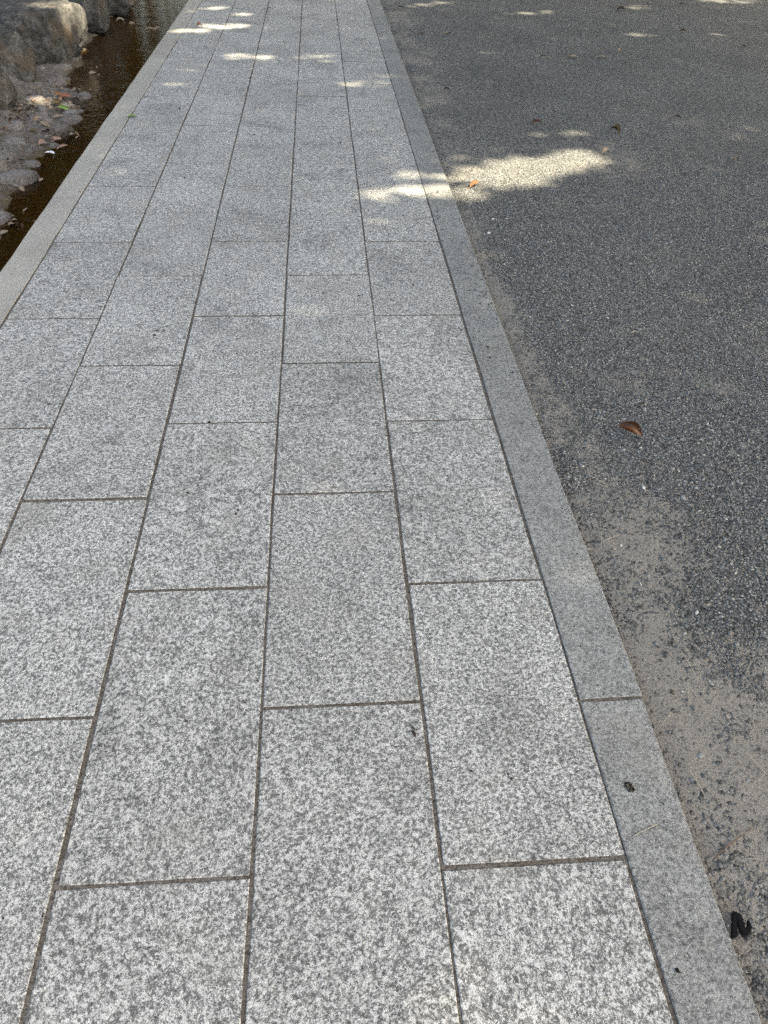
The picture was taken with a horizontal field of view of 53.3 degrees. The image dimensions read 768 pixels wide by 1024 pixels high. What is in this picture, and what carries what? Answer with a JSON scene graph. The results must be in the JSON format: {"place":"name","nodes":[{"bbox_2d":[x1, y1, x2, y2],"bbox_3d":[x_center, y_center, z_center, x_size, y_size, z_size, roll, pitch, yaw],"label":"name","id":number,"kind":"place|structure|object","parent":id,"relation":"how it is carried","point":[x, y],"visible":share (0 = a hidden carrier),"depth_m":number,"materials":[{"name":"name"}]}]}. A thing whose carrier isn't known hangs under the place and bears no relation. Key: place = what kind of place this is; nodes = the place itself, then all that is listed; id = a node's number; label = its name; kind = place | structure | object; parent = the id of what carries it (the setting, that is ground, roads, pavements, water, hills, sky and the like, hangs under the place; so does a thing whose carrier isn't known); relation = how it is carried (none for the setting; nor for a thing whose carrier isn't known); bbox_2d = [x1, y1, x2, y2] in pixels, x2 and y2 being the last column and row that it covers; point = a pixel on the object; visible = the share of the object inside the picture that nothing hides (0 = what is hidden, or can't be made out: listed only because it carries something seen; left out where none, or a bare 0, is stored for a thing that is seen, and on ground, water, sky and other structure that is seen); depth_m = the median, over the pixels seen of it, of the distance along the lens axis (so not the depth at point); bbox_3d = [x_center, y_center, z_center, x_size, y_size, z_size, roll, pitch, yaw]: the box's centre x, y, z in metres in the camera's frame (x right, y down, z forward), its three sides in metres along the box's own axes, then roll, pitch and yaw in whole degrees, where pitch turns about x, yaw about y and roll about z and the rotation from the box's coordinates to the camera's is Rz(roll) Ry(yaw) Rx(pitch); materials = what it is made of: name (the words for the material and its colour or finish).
{"place":"outdoors","nodes":[
{"label":"outdoors","id":0,"kind":"place"},
{"bbox_2d":[0,0,187,271],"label":"bank","id":1,"kind":"structure","parent":0,"point":[36,195],"depth_m":5.75,"materials":[{"name":"brown soil"}]},
{"bbox_2d":[0,68,17,109],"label":"boulder","id":2,"kind":"object","parent":1,"relation":"on","point":[8,95],"visible":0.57,"depth_m":5.48,"materials":[{"name":"grey stone"}]},
{"bbox_2d":[0,27,36,82],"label":"boulder","id":3,"kind":"object","parent":1,"relation":"on","point":[17,58],"visible":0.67,"depth_m":6.11,"materials":[{"name":"grey stone"}]},
{"bbox_2d":[33,115,41,120],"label":"fallen leaf","id":4,"kind":"object","parent":1,"relation":"on","point":[36,118],"visible":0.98,"depth_m":5.42,"materials":[{"name":"beige plant"}]},
{"bbox_2d":[38,139,45,144],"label":"fallen leaf","id":5,"kind":"object","parent":1,"relation":"on","point":[41,141],"visible":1,"depth_m":5.12,"materials":[{"name":"plant"}]},
{"bbox_2d":[0,0,87,64],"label":"boulder","id":6,"kind":"object","parent":1,"relation":"on","point":[52,31],"visible":0.73,"depth_m":6.67,"materials":[{"name":"grey stone"}]},
{"bbox_2d":[39,120,49,126],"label":"fallen leaf","id":7,"kind":"object","parent":1,"relation":"on","point":[45,123],"visible":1,"depth_m":5.37,"materials":[{"name":"beige plant"}]},
{"bbox_2d":[51,136,60,141],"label":"fallen leaf","id":8,"kind":"object","parent":1,"relation":"on","point":[55,138],"visible":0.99,"depth_m":5.23,"materials":[{"name":"plant"}]},
{"bbox_2d":[0,56,119,229],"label":"leaf scraps","id":9,"kind":"object","parent":1,"relation":"on","point":[49,130],"visible":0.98,"depth_m":5.51,"materials":[{"name":"brown plant"}]},
{"bbox_2d":[58,105,68,109],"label":"fallen leaf","id":10,"kind":"object","parent":1,"relation":"on","point":[65,107],"visible":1,"depth_m":5.72,"materials":[{"name":"green plant"}]},
{"bbox_2d":[60,93,71,96],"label":"fallen leaf","id":11,"kind":"object","parent":1,"relation":"on","point":[64,95],"visible":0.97,"depth_m":5.92,"materials":[{"name":"plant"}]},
{"bbox_2d":[68,0,109,34],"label":"boulder","id":12,"kind":"object","parent":1,"relation":"on","point":[97,16],"visible":0.47,"depth_m":7.75,"materials":[{"name":"grey stone"}]},
{"bbox_2d":[107,0,130,16],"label":"boulder","id":13,"kind":"object","parent":1,"relation":"on","point":[119,8],"visible":0.37,"depth_m":8.50,"materials":[{"name":"grey stone"}]},
{"bbox_2d":[77,0,186,110],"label":"water","id":14,"kind":"structure","parent":0,"point":[142,23],"depth_m":8.41,"materials":[{"name":"brown liquid"}]},
{"bbox_2d":[61,132,67,141],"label":"fallen leaf","id":15,"kind":"object","parent":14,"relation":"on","point":[64,134],"visible":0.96,"depth_m":5.29,"materials":[{"name":"grey plant"}]},
{"bbox_2d":[69,97,82,104],"bbox_3d":[-2.367,-3.157,5.884,0.110,0.031,0.051,19,78,-6],"label":"fallen leaf","id":16,"kind":"object","parent":14,"relation":"on","point":[77,100],"visible":0.91,"depth_m":5.88,"materials":[{"name":"black plant"}]},
{"bbox_2d":[0,0,677,1023],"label":"path","id":17,"kind":"structure","parent":0,"point":[180,788],"depth_m":1.94,"materials":[{"name":"stone"}]},
{"bbox_2d":[0,0,201,325],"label":"kerb","id":18,"kind":"structure","parent":17,"relation":"on","point":[21,266],"depth_m":4.17,"materials":[{"name":"stone"}]},
{"bbox_2d":[2,5,680,1007],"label":"crumbs","id":19,"kind":"object","parent":17,"relation":"on","point":[292,409],"visible":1,"depth_m":2.97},
{"bbox_2d":[367,0,761,1023],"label":"kerb","id":20,"kind":"structure","parent":17,"relation":"on","point":[689,934],"depth_m":1.82,"materials":[{"name":"stone"}]},
{"bbox_2d":[624,781,634,791],"bbox_3d":[0.519,0.580,1.616,0.022,0.008,0.023,4,42,2],"label":"dirt clump","id":21,"kind":"object","parent":20,"relation":"on","point":[630,786],"visible":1,"depth_m":1.61,"materials":[{"name":"black soil"}]},
{"bbox_2d":[629,823,659,838],"bbox_3d":[0.526,0.644,1.546,0.077,0.003,0.003,-17,45,-20],"label":"dry stalk","id":22,"kind":"object","parent":20,"relation":"on","point":[643,830],"visible":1,"depth_m":1.54,"materials":[{"name":"plant"}]},
{"bbox_2d":[380,0,767,1023],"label":"ground","id":23,"kind":"structure","parent":0,"point":[704,74],"depth_m":3.61,"materials":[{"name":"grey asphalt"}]},
{"bbox_2d":[466,180,479,187],"bbox_3d":[0.505,-1.849,4.313,0.098,0.024,0.033,-33,64,-22],"label":"fallen leaf","id":24,"kind":"object","parent":23,"relation":"on","point":[473,182],"visible":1,"depth_m":4.31,"materials":[{"name":"orange plant"}]},
{"bbox_2d":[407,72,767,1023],"bbox_3d":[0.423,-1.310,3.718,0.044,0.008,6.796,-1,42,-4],"label":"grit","id":25,"kind":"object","parent":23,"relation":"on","point":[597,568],"visible":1,"depth_m":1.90,"materials":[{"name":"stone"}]},
{"bbox_2d":[608,124,620,132],"bbox_3d":[1.563,-2.601,5.179,0.098,0.048,0.051,38,60,7],"label":"fallen leaf","id":26,"kind":"object","parent":23,"relation":"on","point":[617,127],"visible":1,"depth_m":5.18,"materials":[{"name":"brown plant"}]},
{"bbox_2d":[611,420,641,436],"bbox_3d":[0.815,-0.282,2.553,0.120,0.039,0.039,25,74,-1],"label":"fallen leaf","id":27,"kind":"object","parent":23,"relation":"on","point":[633,427],"visible":1,"depth_m":2.55,"materials":[{"name":"brown plant"}]},
{"bbox_2d":[685,764,703,793],"bbox_3d":[0.667,0.574,1.643,0.003,0.004,0.074,-10,43,-13],"label":"dry stalk","id":28,"kind":"object","parent":23,"relation":"on","point":[694,777],"visible":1,"depth_m":1.64,"materials":[{"name":"plant"}]},
{"bbox_2d":[714,826,754,858],"bbox_3d":[0.706,0.665,1.544,0.121,0.008,0.004,-22,47,-24],"label":"dry stalk","id":29,"kind":"object","parent":23,"relation":"on","point":[727,846],"visible":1,"depth_m":1.54,"materials":[{"name":"beige plant"}]},
{"bbox_2d":[730,911,751,938],"bbox_3d":[0.662,0.771,1.418,0.035,0.009,0.051,15,44,14],"label":"rubber strip","id":30,"kind":"object","parent":23,"relation":"on","point":[737,921],"visible":1,"depth_m":1.42,"materials":[{"name":"black rubber"}]},
{"bbox_2d":[741,748,766,774],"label":"dry stalk","id":31,"kind":"object","parent":23,"relation":"on","point":[753,760],"visible":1,"depth_m":1.68,"materials":[{"name":"plant"}]}
]}

